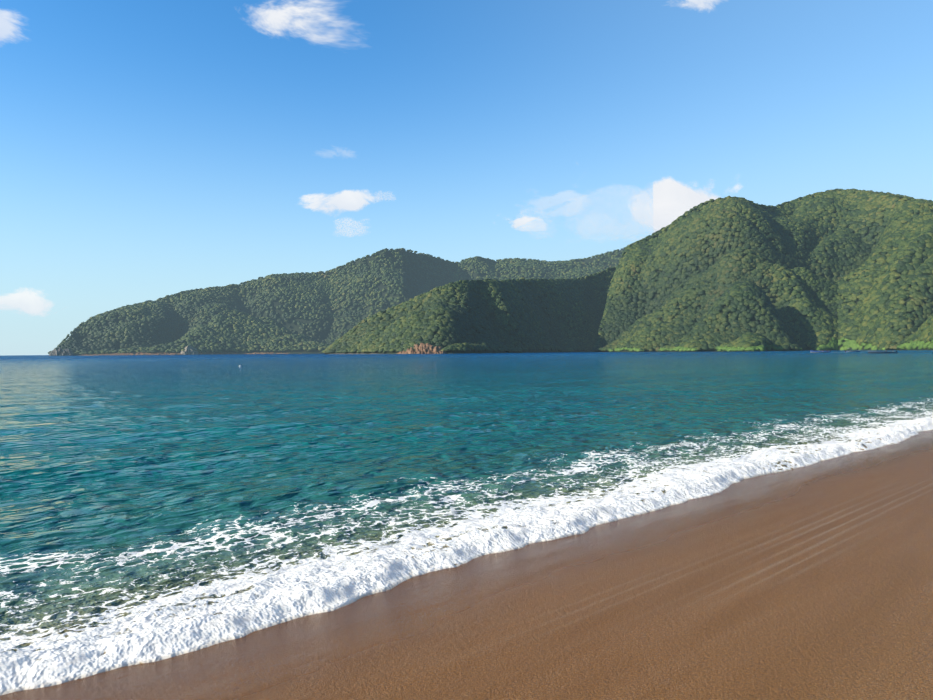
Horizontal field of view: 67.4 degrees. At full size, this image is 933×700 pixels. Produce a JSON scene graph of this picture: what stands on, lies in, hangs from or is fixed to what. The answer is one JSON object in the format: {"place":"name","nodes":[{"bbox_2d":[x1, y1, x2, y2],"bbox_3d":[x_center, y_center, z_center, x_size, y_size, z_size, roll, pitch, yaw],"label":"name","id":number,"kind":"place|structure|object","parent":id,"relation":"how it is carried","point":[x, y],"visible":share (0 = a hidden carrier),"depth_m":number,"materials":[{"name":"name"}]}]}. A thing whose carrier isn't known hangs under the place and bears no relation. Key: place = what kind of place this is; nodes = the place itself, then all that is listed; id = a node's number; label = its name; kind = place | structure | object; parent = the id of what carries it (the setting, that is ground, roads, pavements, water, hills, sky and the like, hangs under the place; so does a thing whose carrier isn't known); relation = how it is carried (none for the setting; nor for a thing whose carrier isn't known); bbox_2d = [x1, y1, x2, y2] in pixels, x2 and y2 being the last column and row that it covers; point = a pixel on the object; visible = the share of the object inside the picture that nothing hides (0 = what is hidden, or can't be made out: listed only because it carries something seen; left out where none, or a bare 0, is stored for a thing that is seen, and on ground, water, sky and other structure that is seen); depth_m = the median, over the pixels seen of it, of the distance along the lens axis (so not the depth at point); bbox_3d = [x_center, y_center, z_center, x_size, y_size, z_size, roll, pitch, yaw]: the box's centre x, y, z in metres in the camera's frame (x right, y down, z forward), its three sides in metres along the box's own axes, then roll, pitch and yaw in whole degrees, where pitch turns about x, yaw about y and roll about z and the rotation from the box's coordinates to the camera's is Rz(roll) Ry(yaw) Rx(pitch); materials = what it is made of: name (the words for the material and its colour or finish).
{"place":"outdoors","nodes":[
{"label":"outdoors","id":0,"kind":"place"},
{"bbox_2d":[0,10,16,39],"bbox_3d":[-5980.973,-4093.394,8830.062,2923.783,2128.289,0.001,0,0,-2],"label":"cloud","id":1,"kind":"structure","parent":0,"point":[7,28],"depth_m":8835.38,"materials":[{"name":"white"}]},
{"bbox_2d":[0,288,51,314],"bbox_3d":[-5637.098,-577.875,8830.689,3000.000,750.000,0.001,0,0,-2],"label":"cloud","id":2,"kind":"structure","parent":0,"point":[29,301],"depth_m":8833.42,"materials":[{"name":"white"}]},
{"bbox_2d":[49,347,73,355],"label":"cliff rock","id":3,"kind":"object","parent":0,"point":[61,352],"visible":0.92,"depth_m":1934.66,"materials":[{"name":"grey stone"}]},
{"bbox_2d":[75,352,301,355],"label":"shoreline","id":4,"kind":"structure","parent":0,"point":[168,353],"depth_m":1974.48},
{"bbox_2d":[180,345,198,354],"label":"rock","id":5,"kind":"object","parent":4,"relation":"on","point":[189,350],"visible":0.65,"depth_m":1994.79,"materials":[{"name":"grey stone"}]},
{"bbox_2d":[255,0,336,41],"bbox_3d":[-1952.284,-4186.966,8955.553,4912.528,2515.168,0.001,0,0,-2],"label":"cloud","id":6,"kind":"structure","parent":0,"point":[275,20],"depth_m":8948.02,"materials":[{"name":"white"}]},
{"bbox_2d":[302,190,373,212],"bbox_3d":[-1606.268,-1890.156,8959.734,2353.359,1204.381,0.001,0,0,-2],"label":"cloud","id":7,"kind":"structure","parent":0,"point":[348,200],"depth_m":8959.21,"materials":[{"name":"white"}]},
{"bbox_2d":[67,249,624,355],"bbox_3d":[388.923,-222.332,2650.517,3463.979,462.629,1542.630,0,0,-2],"label":"hill","id":8,"kind":"structure","parent":0,"point":[323,334],"depth_m":2492.34,"materials":[{"name":"green plant"}]},
{"bbox_2d":[48,245,627,353],"bbox_3d":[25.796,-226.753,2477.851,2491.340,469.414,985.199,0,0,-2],"label":"forest","id":9,"kind":"object","parent":8,"relation":"on","point":[214,334],"visible":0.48,"depth_m":2450.98,"materials":[{"name":"green plant"}]},
{"bbox_2d":[335,218,367,235],"bbox_3d":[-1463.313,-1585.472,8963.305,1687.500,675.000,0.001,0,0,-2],"label":"cloud","id":10,"kind":"structure","parent":0,"point":[351,224],"depth_m":8962.28,"materials":[{"name":"white"}]},
{"bbox_2d":[329,352,383,353],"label":"shoreline","id":11,"kind":"structure","parent":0,"point":[354,353],"depth_m":984.18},
{"bbox_2d":[378,192,394,199],"bbox_3d":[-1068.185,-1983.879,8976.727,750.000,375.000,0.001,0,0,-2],"label":"cloud","id":12,"kind":"structure","parent":0,"point":[385,197],"depth_m":8977.50,"materials":[{"name":"white"}]},
{"bbox_2d":[0,350,932,695],"bbox_3d":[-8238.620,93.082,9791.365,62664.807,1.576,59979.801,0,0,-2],"label":"sea","id":13,"kind":"structure","parent":0,"point":[154,508],"depth_m":13.36,"materials":[{"name":"liquid"}]},
{"bbox_2d":[810,350,830,352],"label":"boat","id":14,"kind":"object","parent":13,"relation":"on","point":[811,351],"visible":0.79,"depth_m":405.31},
{"bbox_2d":[868,350,897,352],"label":"boat","id":15,"kind":"object","parent":13,"relation":"on","point":[871,351],"visible":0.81,"depth_m":304.49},
{"bbox_2d":[0,430,932,699],"bbox_3d":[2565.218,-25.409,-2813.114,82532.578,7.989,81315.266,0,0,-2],"label":"sand ground","id":16,"kind":"structure","parent":0,"point":[812,582],"depth_m":4.95,"materials":[{"name":"brown sand"}]},
{"bbox_2d":[0,0,932,355],"label":"sky","id":17,"kind":"structure","parent":0,"point":[152,150],"materials":[{"name":"blue"}]},
{"bbox_2d":[326,269,615,353],"bbox_3d":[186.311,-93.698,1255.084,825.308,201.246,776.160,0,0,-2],"label":"hill","id":18,"kind":"structure","parent":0,"point":[491,315],"depth_m":1088.75,"materials":[{"name":"green plant"}]},
{"bbox_2d":[397,343,447,353],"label":"rock","id":19,"kind":"object","parent":18,"relation":"on","point":[427,348],"visible":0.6,"depth_m":880.21,"materials":[{"name":"brown stone"}]},
{"bbox_2d":[322,266,616,353],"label":"forest headland","id":20,"kind":"structure","parent":18,"relation":"on","point":[411,322],"depth_m":1064.21,"materials":[{"name":"green plant"}]},
{"bbox_2d":[512,217,546,230],"bbox_3d":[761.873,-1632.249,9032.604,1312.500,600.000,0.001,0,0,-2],"label":"cloud","id":21,"kind":"structure","parent":0,"point":[518,223],"depth_m":9032.82,"materials":[{"name":"white"}]},
{"bbox_2d":[518,183,739,237],"bbox_3d":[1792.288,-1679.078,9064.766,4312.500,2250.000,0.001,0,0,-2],"label":"cloud","id":22,"kind":"structure","parent":0,"point":[622,193],"depth_m":9067.38,"materials":[{"name":"white"}]},
{"bbox_2d":[578,188,724,240],"bbox_3d":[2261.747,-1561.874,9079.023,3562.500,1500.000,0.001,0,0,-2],"label":"cloud","id":23,"kind":"structure","parent":0,"point":[623,225],"depth_m":9073.08,"materials":[{"name":"white"}]},
{"bbox_2d":[631,178,738,230],"bbox_3d":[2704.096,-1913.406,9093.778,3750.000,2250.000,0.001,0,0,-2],"label":"cloud","id":24,"kind":"structure","parent":0,"point":[667,189],"depth_m":9091.36,"materials":[{"name":"white"}]},
{"bbox_2d":[682,0,716,8],"bbox_3d":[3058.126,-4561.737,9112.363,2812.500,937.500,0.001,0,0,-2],"label":"cloud","id":25,"kind":"structure","parent":0,"point":[702,4],"depth_m":9111.93,"materials":[{"name":"white"}]},
{"bbox_2d":[595,208,932,351],"bbox_3d":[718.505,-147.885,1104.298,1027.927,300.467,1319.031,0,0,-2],"label":"hill","id":26,"kind":"structure","parent":0,"point":[774,301],"depth_m":1047.33,"materials":[{"name":"green plant"}]},
{"bbox_2d":[592,188,932,351],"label":"forest","id":27,"kind":"object","parent":26,"relation":"on","point":[879,309],"visible":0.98,"depth_m":1083.62,"materials":[{"name":"green plant"}]},
{"bbox_2d":[608,337,932,351],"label":"mangrove bushes","id":28,"kind":"object","parent":26,"relation":"on","point":[833,343],"visible":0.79,"depth_m":912.29,"materials":[{"name":"green plant"}]}
]}

